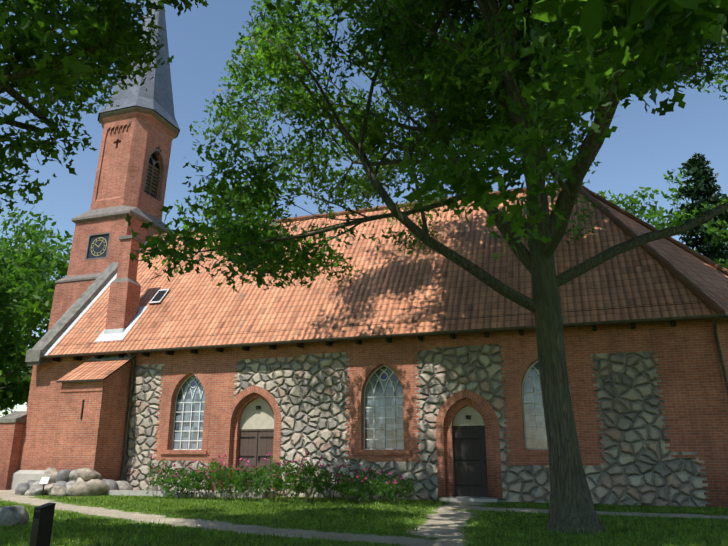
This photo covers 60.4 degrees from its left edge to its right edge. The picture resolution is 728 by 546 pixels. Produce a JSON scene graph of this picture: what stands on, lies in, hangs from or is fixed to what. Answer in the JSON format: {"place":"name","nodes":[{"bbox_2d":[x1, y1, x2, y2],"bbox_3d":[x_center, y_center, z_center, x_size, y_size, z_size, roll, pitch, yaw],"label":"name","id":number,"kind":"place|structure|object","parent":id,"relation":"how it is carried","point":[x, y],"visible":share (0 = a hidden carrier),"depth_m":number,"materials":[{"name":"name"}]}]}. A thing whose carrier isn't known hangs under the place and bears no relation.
{"place":"outdoors","nodes":[
{"label":"outdoors","id":0,"kind":"place"},
{"bbox_2d":[0,0,379,215],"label":"tree","id":1,"kind":"object","parent":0,"point":[125,49],"depth_m":8.75,"materials":[{"name":"green plant"}]},
{"bbox_2d":[0,493,727,545],"bbox_3d":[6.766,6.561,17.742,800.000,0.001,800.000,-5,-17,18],"label":"terrain","id":2,"kind":"structure","parent":0,"point":[726,510],"depth_m":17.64,"materials":[{"name":"green plant"}]},
{"bbox_2d":[0,369,19,389],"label":"tree","id":3,"kind":"object","parent":2,"relation":"on","point":[6,375],"visible":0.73,"depth_m":33.02,"materials":[{"name":"green plant"}]},
{"bbox_2d":[2,308,33,392],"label":"tree branches","id":4,"kind":"object","parent":3,"relation":"attached to","point":[14,385],"visible":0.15,"depth_m":33.05,"materials":[{"name":"brown plant"}]},
{"bbox_2d":[0,505,28,525],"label":"lawn rock","id":5,"kind":"object","parent":2,"relation":"on","point":[14,515],"visible":0.85,"depth_m":12.40,"materials":[{"name":"grey stone"}]},
{"bbox_2d":[0,299,29,367],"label":"tree","id":6,"kind":"object","parent":2,"relation":"on","point":[18,342],"visible":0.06,"depth_m":39.70,"materials":[{"name":"green plant"}]},
{"bbox_2d":[0,411,44,489],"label":"wall","id":7,"kind":"structure","parent":2,"relation":"on","point":[12,476],"depth_m":24.59,"materials":[{"name":"brick"}]},
{"bbox_2d":[15,483,29,494],"bbox_3d":[-11.811,7.571,21.745,0.531,0.555,0.928,2,-19,-43],"label":"boulder","id":8,"kind":"object","parent":2,"relation":"on","point":[21,488],"visible":0.6,"depth_m":21.51,"materials":[{"name":"grey stone"}]},
{"bbox_2d":[0,255,51,415],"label":"tree foliage","id":9,"kind":"object","parent":2,"relation":"on","point":[9,395],"visible":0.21,"depth_m":33.57,"materials":[{"name":"green plant"}]},
{"bbox_2d":[24,485,45,495],"bbox_3d":[-11.174,7.452,21.366,0.423,0.342,0.845,-4,0,26],"label":"boulder","id":10,"kind":"object","parent":2,"relation":"on","point":[35,491],"visible":0.77,"depth_m":21.18,"materials":[{"name":"grey stone"}]},
{"bbox_2d":[0,207,72,374],"bbox_3d":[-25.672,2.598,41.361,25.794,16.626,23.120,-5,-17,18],"label":"tree foliage","id":11,"kind":"object","parent":2,"relation":"on","point":[33,260],"visible":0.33,"depth_m":37.19,"materials":[{"name":"green plant"}]},
{"bbox_2d":[30,480,48,487],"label":"boulder","id":12,"kind":"object","parent":2,"relation":"on","point":[36,483],"visible":0.19,"depth_m":21.68,"materials":[{"name":"grey stone"}]},
{"bbox_2d":[29,502,55,545],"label":"bollard light","id":13,"kind":"object","parent":2,"relation":"on","point":[42,524],"visible":1,"depth_m":9.01,"materials":[{"name":"metal"}]},
{"bbox_2d":[43,483,54,494],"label":"boulder","id":14,"kind":"object","parent":2,"relation":"on","point":[47,487],"visible":0.25,"depth_m":21.47,"materials":[{"name":"beige stone"}]},
{"bbox_2d":[43,467,57,483],"bbox_3d":[-11.032,7.235,22.152,0.792,0.645,0.640,0,-10,34],"label":"boulder","id":15,"kind":"object","parent":14,"relation":"on","point":[51,472],"visible":0.42,"depth_m":21.94,"materials":[{"name":"beige stone"}]},
{"bbox_2d":[48,486,67,495],"bbox_3d":[-10.297,7.417,21.096,0.616,0.431,0.531,-13,-20,38],"label":"boulder","id":16,"kind":"object","parent":2,"relation":"on","point":[56,491],"visible":0.75,"depth_m":20.98,"materials":[{"name":"grey stone"}]},
{"bbox_2d":[52,481,66,487],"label":"boulder","id":17,"kind":"object","parent":2,"relation":"on","point":[61,483],"visible":0.21,"depth_m":21.38,"materials":[{"name":"grey stone"}]},
{"bbox_2d":[55,469,71,482],"bbox_3d":[-10.477,7.174,21.955,0.634,0.538,0.480,5,-17,-18],"label":"boulder","id":18,"kind":"object","parent":17,"relation":"on","point":[62,475],"visible":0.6,"depth_m":21.78,"materials":[{"name":"grey stone"}]},
{"bbox_2d":[69,469,78,480],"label":"boulder","id":19,"kind":"object","parent":17,"relation":"on","point":[73,475],"visible":0.33,"depth_m":21.48,"materials":[{"name":"grey stone"}]},
{"bbox_2d":[65,480,75,495],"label":"boulder","id":20,"kind":"object","parent":2,"relation":"on","point":[69,484],"visible":0.38,"depth_m":21.04,"materials":[{"name":"grey stone"}]},
{"bbox_2d":[70,477,109,495],"bbox_3d":[-9.347,7.394,21.395,1.426,0.778,0.846,26,-41,-30],"label":"boulder","id":21,"kind":"object","parent":2,"relation":"on","point":[89,487],"visible":0.71,"depth_m":21.13,"materials":[{"name":"grey stone"}]},
{"bbox_2d":[76,468,102,479],"bbox_3d":[-9.571,7.092,21.706,0.789,0.527,1.043,7,-32,-1],"label":"boulder","id":22,"kind":"object","parent":21,"relation":"on","point":[86,473],"visible":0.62,"depth_m":21.39,"materials":[{"name":"grey stone"}]},
{"bbox_2d":[51,354,135,480],"bbox_3d":[-10.104,5.468,23.163,2.100,5.090,1.660,-5,-17,18],"label":"annex","id":23,"kind":"object","parent":2,"relation":"on","point":[92,416],"visible":0.83,"depth_m":22.70,"materials":[{"name":"brick"}]},
{"bbox_2d":[48,0,179,329],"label":"tower","id":24,"kind":"structure","parent":2,"relation":"on","point":[141,128],"depth_m":32.48,"materials":[{"name":"brick"}]},
{"bbox_2d":[115,481,132,489],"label":"boulder","id":25,"kind":"object","parent":2,"relation":"on","point":[124,485],"visible":0.42,"depth_m":22.12,"materials":[{"name":"grey stone"}]},
{"bbox_2d":[106,490,277,497],"bbox_3d":[-6.136,7.481,21.313,6.400,0.200,1.360,-5,-17,18],"label":"stone edging","id":26,"kind":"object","parent":2,"relation":"on","point":[138,493],"depth_m":20.72,"materials":[{"name":"grey stone"}]},
{"bbox_2d":[102,479,117,494],"bbox_3d":[-8.952,7.555,21.860,0.699,0.683,0.716,1,-16,-5],"label":"boulder","id":27,"kind":"object","parent":26,"relation":"on","point":[112,484],"visible":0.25,"depth_m":21.76,"materials":[{"name":"grey stone"}]},
{"bbox_2d":[142,453,414,503],"bbox_3d":[-2.740,6.244,19.238,9.036,1.443,2.736,-5,-17,18],"label":"rose bed","id":28,"kind":"object","parent":2,"relation":"on","point":[196,478],"depth_m":18.80,"materials":[{"name":"green plant"}]},
{"bbox_2d":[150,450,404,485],"bbox_3d":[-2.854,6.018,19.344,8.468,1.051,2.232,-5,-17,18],"label":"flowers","id":29,"kind":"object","parent":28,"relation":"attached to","point":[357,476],"visible":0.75,"depth_m":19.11,"materials":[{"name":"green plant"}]},
{"bbox_2d":[0,490,727,545],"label":"gravel paths","id":30,"kind":"structure","parent":2,"relation":"on","point":[444,524],"depth_m":13.27,"materials":[{"name":"beige gravel"}]},
{"bbox_2d":[39,477,49,495],"bbox_3d":[-10.735,7.160,20.957,0.340,0.620,0.080,-5,-17,18],"label":"info sign","id":31,"kind":"object","parent":30,"relation":"on","point":[44,480],"visible":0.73,"depth_m":20.99,"materials":[{"name":"white paint"}]},
{"bbox_2d":[18,188,727,506],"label":"church nave","id":32,"kind":"structure","parent":2,"relation":"on","point":[653,397],"depth_m":21.14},
{"bbox_2d":[95,235,147,341],"bbox_3d":[-9.983,0.665,26.189,1.360,4.628,1.370,-5,-17,18],"label":"chimney","id":33,"kind":"object","parent":32,"relation":"on","point":[125,311],"visible":0.94,"depth_m":25.86,"materials":[{"name":"brick"}]},
{"bbox_2d":[149,289,170,304],"bbox_3d":[-8.735,1.017,26.746,0.550,0.797,0.677,-5,-17,18],"label":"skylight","id":34,"kind":"object","parent":32,"relation":"on","point":[159,297],"visible":1,"depth_m":26.65,"materials":[{"name":"metal"}]},
{"bbox_2d":[221,385,502,502],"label":"arched doors","id":35,"kind":"structure","parent":32,"relation":"in","point":[467,426],"depth_m":19.85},
{"bbox_2d":[160,350,584,454],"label":"arched windows","id":36,"kind":"structure","parent":32,"relation":"in","point":[382,422],"depth_m":20.78,"materials":[{"name":"glass"}]},
{"bbox_2d":[40,314,724,357],"bbox_3d":[-1.448,2.301,21.361,24.466,0.095,0.190,-5,-17,18],"label":"gutter","id":37,"kind":"object","parent":32,"relation":"on","point":[426,333],"visible":0.87,"depth_m":20.44,"materials":[{"name":"metal"}]},
{"bbox_2d":[120,318,727,480],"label":"downpipes","id":38,"kind":"object","parent":32,"relation":"attached to","point":[715,335],"visible":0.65,"depth_m":23.04,"materials":[{"name":"metal"}]},
{"bbox_2d":[148,183,727,313],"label":"ridge tiles","id":39,"kind":"object","parent":32,"relation":"on","point":[708,301],"visible":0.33,"depth_m":22.50,"materials":[{"name":"tile"}]},
{"bbox_2d":[125,0,727,534],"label":"oak","id":40,"kind":"object","parent":2,"relation":"on","point":[664,60],"depth_m":13.17,"materials":[{"name":"green plant"}]},
{"bbox_2d":[431,0,727,74],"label":"tree foliage","id":41,"kind":"object","parent":40,"relation":"attached to","point":[593,11],"visible":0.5,"depth_m":5.71,"materials":[{"name":"green plant"}]},
{"bbox_2d":[0,0,727,416],"label":"sky","id":42,"kind":"structure","parent":0,"point":[643,146],"materials":[{"name":"blue"}]},
{"bbox_2d":[597,168,727,268],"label":"foliage","id":43,"kind":"object","parent":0,"point":[659,215],"visible":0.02,"depth_m":44.13,"materials":[{"name":"green plant"}]},
{"bbox_2d":[626,183,725,230],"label":"tree branches","id":44,"kind":"object","parent":43,"relation":"on","point":[673,211],"visible":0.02,"depth_m":44.86,"materials":[{"name":"brown plant"}]},
{"bbox_2d":[674,152,727,268],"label":"spruce","id":45,"kind":"object","parent":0,"point":[695,165],"depth_m":41.62,"materials":[{"name":"green plant"}]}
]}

